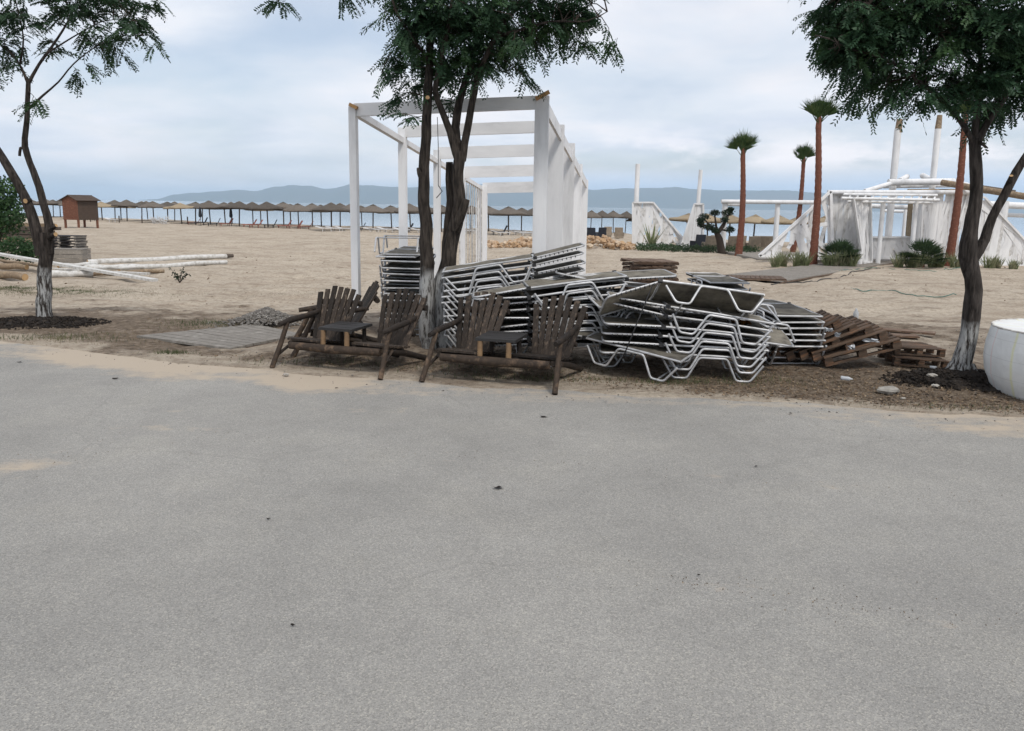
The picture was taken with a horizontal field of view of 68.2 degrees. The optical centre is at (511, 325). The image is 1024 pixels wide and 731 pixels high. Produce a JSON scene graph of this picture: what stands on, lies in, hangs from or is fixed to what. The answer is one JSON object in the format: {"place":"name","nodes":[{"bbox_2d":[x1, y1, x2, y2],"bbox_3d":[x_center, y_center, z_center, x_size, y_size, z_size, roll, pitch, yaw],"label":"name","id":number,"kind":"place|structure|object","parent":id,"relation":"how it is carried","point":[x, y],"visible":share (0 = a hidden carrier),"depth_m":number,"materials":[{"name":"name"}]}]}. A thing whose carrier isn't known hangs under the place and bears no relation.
{"place":"outdoors","nodes":[
{"label":"outdoors","id":0,"kind":"place"},
{"bbox_2d":[0,341,1023,730],"bbox_3d":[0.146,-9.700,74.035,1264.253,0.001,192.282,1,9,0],"label":"road","id":1,"kind":"structure","parent":0,"point":[186,551],"depth_m":4.35,"materials":[{"name":"asphalt"}]},
{"bbox_2d":[0,216,1023,416],"bbox_3d":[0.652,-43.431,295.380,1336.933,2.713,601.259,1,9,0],"label":"sand","id":2,"kind":"structure","parent":0,"point":[270,249],"depth_m":22.71,"materials":[{"name":"sand"}]},
{"bbox_2d":[0,271,27,280],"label":"wooden pole","id":3,"kind":"object","parent":2,"relation":"on","point":[13,275],"visible":1,"depth_m":26.87,"materials":[{"name":"brown wood"}]},
{"bbox_2d":[0,175,29,241],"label":"bush","id":4,"kind":"object","parent":2,"relation":"on","point":[10,219],"visible":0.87,"depth_m":41.39,"materials":[{"name":"green plant"}]},
{"bbox_2d":[0,236,38,263],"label":"shrub","id":5,"kind":"object","parent":2,"relation":"on","point":[26,250],"visible":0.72,"depth_m":32.77,"materials":[{"name":"green plant"}]},
{"bbox_2d":[1,223,60,245],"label":"timber pile","id":6,"kind":"object","parent":2,"relation":"on","point":[26,234],"visible":0.16,"depth_m":46.09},
{"bbox_2d":[0,315,111,329],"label":"soil mound","id":7,"kind":"object","parent":2,"relation":"on","point":[36,322],"visible":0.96,"depth_m":12.11,"materials":[{"name":"soil"}]},
{"bbox_2d":[0,0,173,316],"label":"slender tree","id":8,"kind":"object","parent":7,"relation":"on","point":[43,243],"visible":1,"depth_m":11.98,"materials":[{"name":"green plant"}]},
{"bbox_2d":[53,248,90,262],"bbox_3d":[-20.008,-3.171,34.172,1.558,0.621,0.840,0,9,-4],"label":"crate","id":9,"kind":"object","parent":2,"relation":"on","point":[66,255],"visible":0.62,"depth_m":33.79,"materials":[{"name":"grey wood"}]},
{"bbox_2d":[52,270,93,277],"bbox_3d":[-16.415,-1.928,28.168,1.483,0.296,0.277,-3,10,-24],"label":"pole","id":10,"kind":"object","parent":2,"relation":"on","point":[76,273],"visible":0.84,"depth_m":28.10,"materials":[{"name":"white wood"}]},
{"bbox_2d":[0,253,157,281],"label":"long board","id":11,"kind":"object","parent":2,"relation":"on","point":[132,276],"visible":1,"depth_m":28.07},
{"bbox_2d":[58,195,100,227],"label":"beach hut","id":12,"kind":"object","parent":2,"relation":"on","point":[78,208],"visible":0.96,"depth_m":74.42,"materials":[{"name":"brown wood"}]},
{"bbox_2d":[87,254,233,263],"bbox_3d":[-16.252,-3.121,35.455,0.283,0.311,6.671,9,12,43],"label":"pole","id":13,"kind":"object","parent":2,"relation":"on","point":[165,258],"visible":0.87,"depth_m":35.28,"materials":[{"name":"white wood"}]},
{"bbox_2d":[117,260,227,270],"bbox_3d":[-14.550,-2.627,32.770,0.237,0.255,5.186,6,10,31],"label":"pole","id":14,"kind":"object","parent":2,"relation":"on","point":[182,264],"visible":0.74,"depth_m":32.93,"materials":[{"name":"white wood"}]},
{"bbox_2d":[137,324,295,348],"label":"boardwalk","id":15,"kind":"structure","parent":2,"relation":"on","point":[240,336],"depth_m":11.08,"materials":[{"name":"grey wood"}]},
{"bbox_2d":[197,307,307,329],"bbox_3d":[-4.120,-0.136,12.490,2.224,0.340,1.591,-2,9,-16],"label":"gravel heap","id":16,"kind":"object","parent":2,"relation":"on","point":[266,314],"visible":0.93,"depth_m":12.37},
{"bbox_2d":[249,202,283,226],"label":"reed parasol","id":17,"kind":"object","parent":2,"relation":"on","point":[266,206],"visible":0.98,"depth_m":85.98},
{"bbox_2d":[312,202,348,230],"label":"reed parasol","id":18,"kind":"object","parent":2,"relation":"on","point":[331,207],"visible":0.94,"depth_m":78.13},
{"bbox_2d":[290,280,379,357],"bbox_3d":[-2.367,-0.123,10.327,1.320,0.957,0.803,-2,9,-18],"label":"log armchair","id":19,"kind":"object","parent":2,"relation":"on","point":[370,296],"visible":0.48,"depth_m":10.28,"materials":[{"name":"wood"}]},
{"bbox_2d":[270,286,427,379],"bbox_3d":[-1.983,0.034,9.378,1.676,0.954,1.246,4,9,17],"label":"log bench","id":20,"kind":"object","parent":2,"relation":"on","point":[333,329],"visible":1,"depth_m":9.43,"materials":[{"name":"wood"}]},
{"bbox_2d":[253,0,623,349],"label":"forked tree","id":21,"kind":"object","parent":2,"relation":"on","point":[479,26],"visible":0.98,"depth_m":10.15,"materials":[{"name":"green plant"}]},
{"bbox_2d":[348,90,587,313],"bbox_3d":[-0.224,-1.990,16.616,3.165,4.626,10.346,2,9,8],"label":"pergola","id":22,"kind":"object","parent":2,"relation":"on","point":[557,186],"visible":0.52,"depth_m":13.88,"materials":[{"name":"paint"}]},
{"bbox_2d":[444,327,528,353],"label":"sun lounger","id":23,"kind":"object","parent":2,"relation":"on","point":[446,333],"visible":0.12,"depth_m":10.14,"materials":[{"name":"metal"}]},
{"bbox_2d":[445,322,528,346],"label":"sun lounger","id":24,"kind":"object","parent":23,"relation":"on","point":[449,338],"visible":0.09,"depth_m":10.04,"materials":[{"name":"metal"}]},
{"bbox_2d":[443,301,527,330],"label":"sun lounger","id":25,"kind":"object","parent":24,"relation":"on","point":[451,306],"visible":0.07,"depth_m":10.17,"materials":[{"name":"metal"}]},
{"bbox_2d":[441,293,526,321],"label":"sun lounger","id":26,"kind":"object","parent":25,"relation":"on","point":[446,300],"visible":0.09,"depth_m":10.04,"materials":[{"name":"metal"}]},
{"bbox_2d":[441,283,527,316],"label":"sun lounger","id":27,"kind":"object","parent":26,"relation":"on","point":[446,294],"visible":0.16,"depth_m":10.31,"materials":[{"name":"metal"}]},
{"bbox_2d":[443,266,584,308],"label":"sun lounger","id":28,"kind":"object","parent":27,"relation":"on","point":[499,283],"visible":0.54,"depth_m":10.38,"materials":[{"name":"metal"}]},
{"bbox_2d":[443,259,585,303],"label":"sun lounger","id":29,"kind":"object","parent":28,"relation":"on","point":[497,276],"visible":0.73,"depth_m":10.34,"materials":[{"name":"metal"}]},
{"bbox_2d":[441,251,583,297],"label":"sun lounger","id":30,"kind":"object","parent":29,"relation":"on","point":[495,269],"visible":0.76,"depth_m":10.03,"materials":[{"name":"metal"}]},
{"bbox_2d":[442,243,584,290],"bbox_3d":[0.037,-0.794,10.260,1.934,0.356,0.657,-9,10,0],"label":"sun lounger","id":31,"kind":"object","parent":30,"relation":"on","point":[495,262],"visible":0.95,"depth_m":9.98,"materials":[{"name":"metal"}]},
{"bbox_2d":[419,291,587,394],"bbox_3d":[-0.059,0.148,8.829,1.748,0.958,1.302,3,9,16],"label":"log bench","id":32,"kind":"object","parent":2,"relation":"on","point":[476,347],"visible":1,"depth_m":8.93,"materials":[{"name":"wood"}]},
{"bbox_2d":[488,206,527,234],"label":"reed parasol","id":33,"kind":"object","parent":2,"relation":"on","point":[508,211],"visible":0.95,"depth_m":74.27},
{"bbox_2d":[0,284,1020,413],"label":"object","id":34,"kind":"structure","parent":2,"relation":"on","point":[165,351],"depth_m":9.94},
{"bbox_2d":[1,325,1023,407],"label":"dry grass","id":35,"kind":"structure","parent":2,"relation":"on","point":[593,377],"depth_m":8.71,"materials":[{"name":"brown plant"}]},
{"bbox_2d":[18,329,1021,420],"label":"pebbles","id":36,"kind":"object","parent":2,"relation":"on","point":[599,371],"visible":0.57,"depth_m":8.83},
{"bbox_2d":[496,332,610,358],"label":"sun lounger","id":37,"kind":"object","parent":2,"relation":"on","point":[529,337],"visible":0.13,"depth_m":9.50,"materials":[{"name":"metal"}]},
{"bbox_2d":[500,322,601,344],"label":"sun lounger","id":38,"kind":"object","parent":37,"relation":"on","point":[529,330],"visible":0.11,"depth_m":9.46,"materials":[{"name":"metal"}]},
{"bbox_2d":[494,340,622,366],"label":"sun lounger","id":39,"kind":"object","parent":2,"relation":"on","point":[584,343],"visible":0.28,"depth_m":9.50,"materials":[{"name":"metal"}]},
{"bbox_2d":[475,313,625,336],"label":"sun lounger","id":40,"kind":"object","parent":39,"relation":"on","point":[509,323],"visible":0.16,"depth_m":9.57,"materials":[{"name":"metal"}]},
{"bbox_2d":[476,307,629,334],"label":"sun lounger","id":41,"kind":"object","parent":40,"relation":"on","point":[515,315],"visible":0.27,"depth_m":9.57,"materials":[{"name":"metal"}]},
{"bbox_2d":[477,301,624,330],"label":"sun lounger","id":42,"kind":"object","parent":41,"relation":"on","point":[517,307],"visible":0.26,"depth_m":9.42,"materials":[{"name":"metal"}]},
{"bbox_2d":[478,288,624,322],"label":"sun lounger","id":43,"kind":"object","parent":42,"relation":"on","point":[533,300],"visible":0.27,"depth_m":9.42,"materials":[{"name":"metal"}]},
{"bbox_2d":[472,281,627,317],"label":"sun lounger","id":44,"kind":"object","parent":43,"relation":"on","point":[539,292],"visible":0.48,"depth_m":9.54,"materials":[{"name":"metal"}]},
{"bbox_2d":[472,272,627,308],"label":"sun lounger","id":45,"kind":"object","parent":44,"relation":"on","point":[572,281],"visible":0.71,"depth_m":9.47,"materials":[{"name":"metal"}]},
{"bbox_2d":[522,269,676,309],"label":"sun lounger","id":46,"kind":"object","parent":45,"relation":"on","point":[648,274],"visible":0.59,"depth_m":9.77,"materials":[{"name":"metal"}]},
{"bbox_2d":[487,234,636,249],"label":"rock heap","id":47,"kind":"object","parent":2,"relation":"on","point":[605,241],"visible":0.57,"depth_m":52.56,"materials":[{"name":"stone"}]},
{"bbox_2d":[188,352,1023,413],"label":"leaf litter","id":48,"kind":"object","parent":2,"relation":"on","point":[890,398],"visible":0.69,"depth_m":8.72,"materials":[{"name":"plant"}]},
{"bbox_2d":[545,324,698,381],"bbox_3d":[1.255,0.271,9.313,1.936,0.307,0.657,14,20,30],"label":"sun lounger","id":49,"kind":"object","parent":2,"relation":"on","point":[657,351],"visible":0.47,"depth_m":9.00,"materials":[{"name":"metal"}]},
{"bbox_2d":[632,202,682,247],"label":"plank fence","id":50,"kind":"object","parent":2,"relation":"on","point":[646,211],"visible":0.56,"depth_m":55.44,"materials":[{"name":"white paint"}]},
{"bbox_2d":[599,344,765,382],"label":"sun lounger","id":51,"kind":"object","parent":2,"relation":"on","point":[704,354],"visible":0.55,"depth_m":8.97,"materials":[{"name":"metal"}]},
{"bbox_2d":[601,336,768,373],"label":"sun lounger","id":52,"kind":"object","parent":51,"relation":"on","point":[704,346],"visible":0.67,"depth_m":8.94,"materials":[{"name":"metal"}]},
{"bbox_2d":[600,325,768,367],"bbox_3d":[2.032,0.223,9.151,1.936,0.307,0.657,5,10,5],"label":"sun lounger","id":53,"kind":"object","parent":52,"relation":"on","point":[624,330],"visible":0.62,"depth_m":8.95,"materials":[{"name":"metal"}]},
{"bbox_2d":[602,317,770,359],"bbox_3d":[2.041,0.125,9.101,1.936,0.307,0.657,6,9,2],"label":"sun lounger","id":54,"kind":"object","parent":53,"relation":"on","point":[690,325],"visible":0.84,"depth_m":8.91,"materials":[{"name":"metal"}]},
{"bbox_2d":[613,303,772,352],"bbox_3d":[2.076,-0.015,9.112,1.934,0.356,0.657,8,9,3],"label":"sun lounger","id":55,"kind":"object","parent":54,"relation":"on","point":[714,321],"visible":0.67,"depth_m":8.85,"materials":[{"name":"metal"}]},
{"bbox_2d":[606,291,774,344],"bbox_3d":[2.079,-0.093,9.079,1.936,0.307,0.657,9,9,1],"label":"sun lounger","id":56,"kind":"object","parent":55,"relation":"on","point":[734,316],"visible":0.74,"depth_m":8.78,"materials":[{"name":"metal"}]},
{"bbox_2d":[632,304,795,347],"bbox_3d":[2.494,-0.096,9.349,1.934,0.356,0.657,9,23,-2],"label":"sun lounger","id":57,"kind":"object","parent":53,"relation":"on","point":[779,337],"visible":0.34,"depth_m":9.28,"materials":[{"name":"metal"}]},
{"bbox_2d":[598,278,764,329],"bbox_3d":[1.990,-0.234,8.994,1.867,0.335,0.657,8,-25,-2],"label":"sun lounger","id":58,"kind":"object","parent":57,"relation":"on","point":[715,297],"visible":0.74,"depth_m":8.93,"materials":[{"name":"metal"}]},
{"bbox_2d":[681,203,703,245],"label":"plank fence","id":59,"kind":"object","parent":2,"relation":"on","point":[692,230],"visible":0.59,"depth_m":54.44,"materials":[{"name":"white paint"}]},
{"bbox_2d":[634,241,762,252],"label":"ground cover","id":60,"kind":"object","parent":2,"relation":"on","point":[676,248],"visible":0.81,"depth_m":50.19,"materials":[{"name":"green plant"}]},
{"bbox_2d":[695,207,735,253],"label":"bonsai tree","id":61,"kind":"object","parent":2,"relation":"on","point":[715,230],"visible":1,"depth_m":48.48,"materials":[{"name":"green plant"}]},
{"bbox_2d":[724,129,761,255],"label":"palm tree","id":62,"kind":"object","parent":2,"relation":"on","point":[744,143],"visible":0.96,"depth_m":46.05,"materials":[{"name":"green plant"}]},
{"bbox_2d":[721,199,826,251],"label":"open frame","id":63,"kind":"object","parent":2,"relation":"on","point":[725,203],"visible":0.47,"depth_m":49.08,"materials":[{"name":"white paint"}]},
{"bbox_2d":[765,342,824,364],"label":"sun lounger","id":64,"kind":"object","parent":2,"relation":"on","point":[802,345],"visible":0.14,"depth_m":9.80,"materials":[{"name":"metal"}]},
{"bbox_2d":[767,336,826,358],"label":"sun lounger","id":65,"kind":"object","parent":64,"relation":"on","point":[812,339],"visible":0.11,"depth_m":9.69,"materials":[{"name":"metal"}]},
{"bbox_2d":[766,324,822,352],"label":"sun lounger","id":66,"kind":"object","parent":65,"relation":"on","point":[803,332],"visible":0.07,"depth_m":9.73,"materials":[{"name":"metal"}]},
{"bbox_2d":[749,312,825,346],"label":"sun lounger","id":67,"kind":"object","parent":66,"relation":"on","point":[802,326],"visible":0.13,"depth_m":9.72,"materials":[{"name":"metal"}]},
{"bbox_2d":[757,308,825,337],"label":"sun lounger","id":68,"kind":"object","parent":67,"relation":"on","point":[795,320],"visible":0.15,"depth_m":9.76,"materials":[{"name":"metal"}]},
{"bbox_2d":[754,299,824,332],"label":"sun lounger","id":69,"kind":"object","parent":68,"relation":"on","point":[784,309],"visible":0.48,"depth_m":10.07,"materials":[{"name":"metal"}]},
{"bbox_2d":[790,142,815,251],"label":"palm tree","id":70,"kind":"object","parent":2,"relation":"on","point":[803,151],"visible":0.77,"depth_m":48.89,"materials":[{"name":"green plant"}]},
{"bbox_2d":[769,309,842,359],"bbox_3d":[3.862,0.115,10.178,0.951,0.134,0.734,-28,7,10],"label":"pallet","id":71,"kind":"object","parent":2,"relation":"on","point":[834,322],"visible":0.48,"depth_m":9.88,"materials":[{"name":"brown wood"}]},
{"bbox_2d":[726,262,892,282],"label":"boardwalk","id":72,"kind":"structure","parent":2,"relation":"on","point":[792,274],"depth_m":34.90,"materials":[{"name":"grey wood"}]},
{"bbox_2d":[725,275,786,280],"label":"boardwalk","id":73,"kind":"structure","parent":72,"relation":"on","point":[762,277],"depth_m":30.52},
{"bbox_2d":[799,93,842,264],"bbox_3d":[15.642,-7.511,39.194,2.127,8.946,1.882,1,9,0],"label":"palm tree","id":74,"kind":"object","parent":2,"relation":"on","point":[818,109],"visible":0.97,"depth_m":39.00,"materials":[{"name":"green plant"}]},
{"bbox_2d":[818,238,861,260],"bbox_3d":[16.918,-3.791,39.084,2.469,1.561,2.428,1,9,0],"label":"fan palm","id":75,"kind":"object","parent":2,"relation":"on","point":[838,245],"visible":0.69,"depth_m":38.74,"materials":[{"name":"green plant"}]},
{"bbox_2d":[821,331,901,366],"bbox_3d":[4.477,0.278,9.923,0.951,0.134,0.734,-15,9,8],"label":"pallet","id":76,"kind":"object","parent":2,"relation":"on","point":[894,342],"visible":0.51,"depth_m":9.62,"materials":[{"name":"brown wood"}]},
{"bbox_2d":[808,320,888,361],"bbox_3d":[4.340,0.193,9.980,0.951,0.134,0.734,-18,8,9],"label":"pallet","id":77,"kind":"object","parent":76,"relation":"on","point":[881,333],"visible":0.51,"depth_m":9.67,"materials":[{"name":"brown wood"}]},
{"bbox_2d":[794,315,873,359],"bbox_3d":[4.193,0.156,10.044,0.951,0.134,0.734,-22,8,9],"label":"pallet","id":78,"kind":"object","parent":77,"relation":"on","point":[862,325],"visible":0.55,"depth_m":9.74,"materials":[{"name":"brown wood"}]},
{"bbox_2d":[780,314,858,361],"bbox_3d":[4.036,0.155,10.114,0.951,0.134,0.734,-25,7,9],"label":"pallet","id":79,"kind":"object","parent":78,"relation":"on","point":[847,324],"visible":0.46,"depth_m":9.82,"materials":[{"name":"brown wood"}]},
{"bbox_2d":[726,115,1023,265],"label":"beach bar","id":80,"kind":"object","parent":2,"relation":"on","point":[848,214],"visible":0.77,"depth_m":41.01,"materials":[{"name":"white paint"}]},
{"bbox_2d":[877,349,949,367],"bbox_3d":[5.306,0.442,10.030,0.686,0.109,0.571,4,9,3],"label":"pallet","id":81,"kind":"object","parent":2,"relation":"on","point":[895,359],"visible":0.76,"depth_m":9.85,"materials":[{"name":"brown wood"}]},
{"bbox_2d":[875,341,945,356],"bbox_3d":[5.324,0.300,10.160,0.686,0.109,0.571,3,9,-3],"label":"pallet","id":82,"kind":"object","parent":81,"relation":"on","point":[918,348],"visible":0.67,"depth_m":9.96,"materials":[{"name":"brown wood"}]},
{"bbox_2d":[894,238,950,267],"bbox_3d":[20.965,-3.706,38.581,2.613,1.670,2.597,1,9,0],"label":"fan palm","id":83,"kind":"object","parent":2,"relation":"on","point":[928,247],"visible":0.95,"depth_m":38.27,"materials":[{"name":"green plant"}]},
{"bbox_2d":[878,367,1001,392],"bbox_3d":[5.499,0.618,8.947,2.187,0.217,1.266,1,9,0],"label":"soil mound","id":84,"kind":"object","parent":2,"relation":"on","point":[959,380],"visible":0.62,"depth_m":8.79,"materials":[{"name":"soil"}]},
{"bbox_2d":[788,0,1023,370],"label":"leaning tree","id":85,"kind":"object","parent":84,"relation":"on","point":[870,39],"visible":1,"depth_m":8.39,"materials":[{"name":"green plant"}]},
{"bbox_2d":[944,98,984,265],"bbox_3d":[23.165,-7.425,39.320,1.898,8.982,2.005,1,9,0],"label":"palm tree","id":86,"kind":"object","parent":2,"relation":"on","point":[953,232],"visible":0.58,"depth_m":39.27,"materials":[{"name":"brown plant"}]},
{"bbox_2d":[983,318,1023,400],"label":"planter","id":87,"kind":"object","parent":2,"relation":"on","point":[1003,356],"visible":0.96,"depth_m":8.29,"materials":[{"name":"plastic"}]},
{"bbox_2d":[0,0,1023,201],"label":"sky","id":88,"kind":"structure","parent":0,"point":[247,100],"materials":[{"name":"white"}]},
{"bbox_2d":[11,199,1023,242],"bbox_3d":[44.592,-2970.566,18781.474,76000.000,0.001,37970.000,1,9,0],"label":"sea","id":89,"kind":"structure","parent":0,"point":[501,222],"depth_m":207.73,"materials":[{"name":"blue liquid"}]},
{"bbox_2d":[16,184,1023,212],"bbox_3d":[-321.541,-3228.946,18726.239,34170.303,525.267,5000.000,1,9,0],"label":"mountains","id":90,"kind":"structure","parent":0,"point":[675,197],"depth_m":17461.03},
{"bbox_2d":[622,265,676,272],"bbox_3d":[2.332,-0.964,12.907,0.784,0.058,0.806,1,9,-1],"label":"wooden panel","id":91,"kind":"object","parent":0,"point":[632,269],"visible":0.33,"depth_m":12.55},
{"bbox_2d":[622,262,677,268],"bbox_3d":[2.330,-1.026,12.876,0.784,0.059,0.806,1,9,-3],"label":"wooden panel","id":92,"kind":"object","parent":91,"relation":"on","point":[635,266],"visible":0.58,"depth_m":12.50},
{"bbox_2d":[620,258,678,264],"bbox_3d":[2.326,-1.090,12.854,0.784,0.058,0.806,0,9,-9],"label":"wooden panel","id":93,"kind":"object","parent":92,"relation":"on","point":[644,261],"visible":1,"depth_m":12.52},
{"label":"sun lounger","id":94,"kind":"object","parent":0,"visible":0},
{"bbox_2d":[578,287,702,332],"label":"sun lounger","id":95,"kind":"object","parent":94,"relation":"on","point":[597,303],"visible":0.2,"depth_m":9.42,"materials":[{"name":"metal"}]},
{"bbox_2d":[555,270,657,291],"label":"sun lounger","id":96,"kind":"object","parent":95,"relation":"on","point":[630,284],"visible":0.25,"depth_m":9.80,"materials":[{"name":"metal"}]},
{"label":"sun lounger","id":97,"kind":"object","parent":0,"visible":0},
{"bbox_2d":[381,295,415,316],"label":"sun lounger","id":98,"kind":"object","parent":97,"relation":"on","point":[400,300],"visible":0.02,"depth_m":11.52,"materials":[{"name":"metal"}]},
{"bbox_2d":[381,289,418,309],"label":"sun lounger","id":99,"kind":"object","parent":98,"relation":"on","point":[386,292],"visible":0.13,"depth_m":11.57,"materials":[{"name":"metal"}]},
{"bbox_2d":[380,282,418,303],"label":"sun lounger","id":100,"kind":"object","parent":99,"relation":"on","point":[402,287],"visible":0.1,"depth_m":11.58,"materials":[{"name":"metal"}]},
{"bbox_2d":[380,275,419,297],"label":"sun lounger","id":101,"kind":"object","parent":100,"relation":"on","point":[398,280],"visible":0.2,"depth_m":11.46,"materials":[{"name":"metal"}]},
{"bbox_2d":[380,261,434,291],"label":"sun lounger","id":102,"kind":"object","parent":101,"relation":"on","point":[385,273],"visible":0.21,"depth_m":11.52,"materials":[{"name":"metal"}]},
{"bbox_2d":[379,253,435,285],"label":"sun lounger","id":103,"kind":"object","parent":102,"relation":"on","point":[403,266],"visible":0.3,"depth_m":11.56,"materials":[{"name":"metal"}]},
{"bbox_2d":[379,256,419,278],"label":"sun lounger","id":104,"kind":"object","parent":103,"relation":"on","point":[405,260],"visible":0.23,"depth_m":11.50,"materials":[{"name":"metal"}]},
{"bbox_2d":[380,246,433,271],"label":"sun lounger","id":105,"kind":"object","parent":104,"relation":"on","point":[406,251],"visible":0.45,"depth_m":11.67,"materials":[{"name":"metal"}]},
{"bbox_2d":[374,235,419,257],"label":"sun lounger","id":106,"kind":"object","parent":105,"relation":"on","point":[384,237],"visible":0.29,"depth_m":11.43,"materials":[{"name":"metal"}]},
{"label":"sun lounger","id":107,"kind":"object","parent":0,"visible":0},
{"bbox_2d":[687,278,747,289],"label":"sun lounger","id":108,"kind":"object","parent":107,"relation":"on","point":[734,286],"visible":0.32,"depth_m":11.89,"materials":[{"name":"metal"}]},
{"bbox_2d":[686,272,750,290],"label":"sun lounger","id":109,"kind":"object","parent":108,"relation":"on","point":[712,278],"visible":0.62,"depth_m":12.09,"materials":[{"name":"metal"}]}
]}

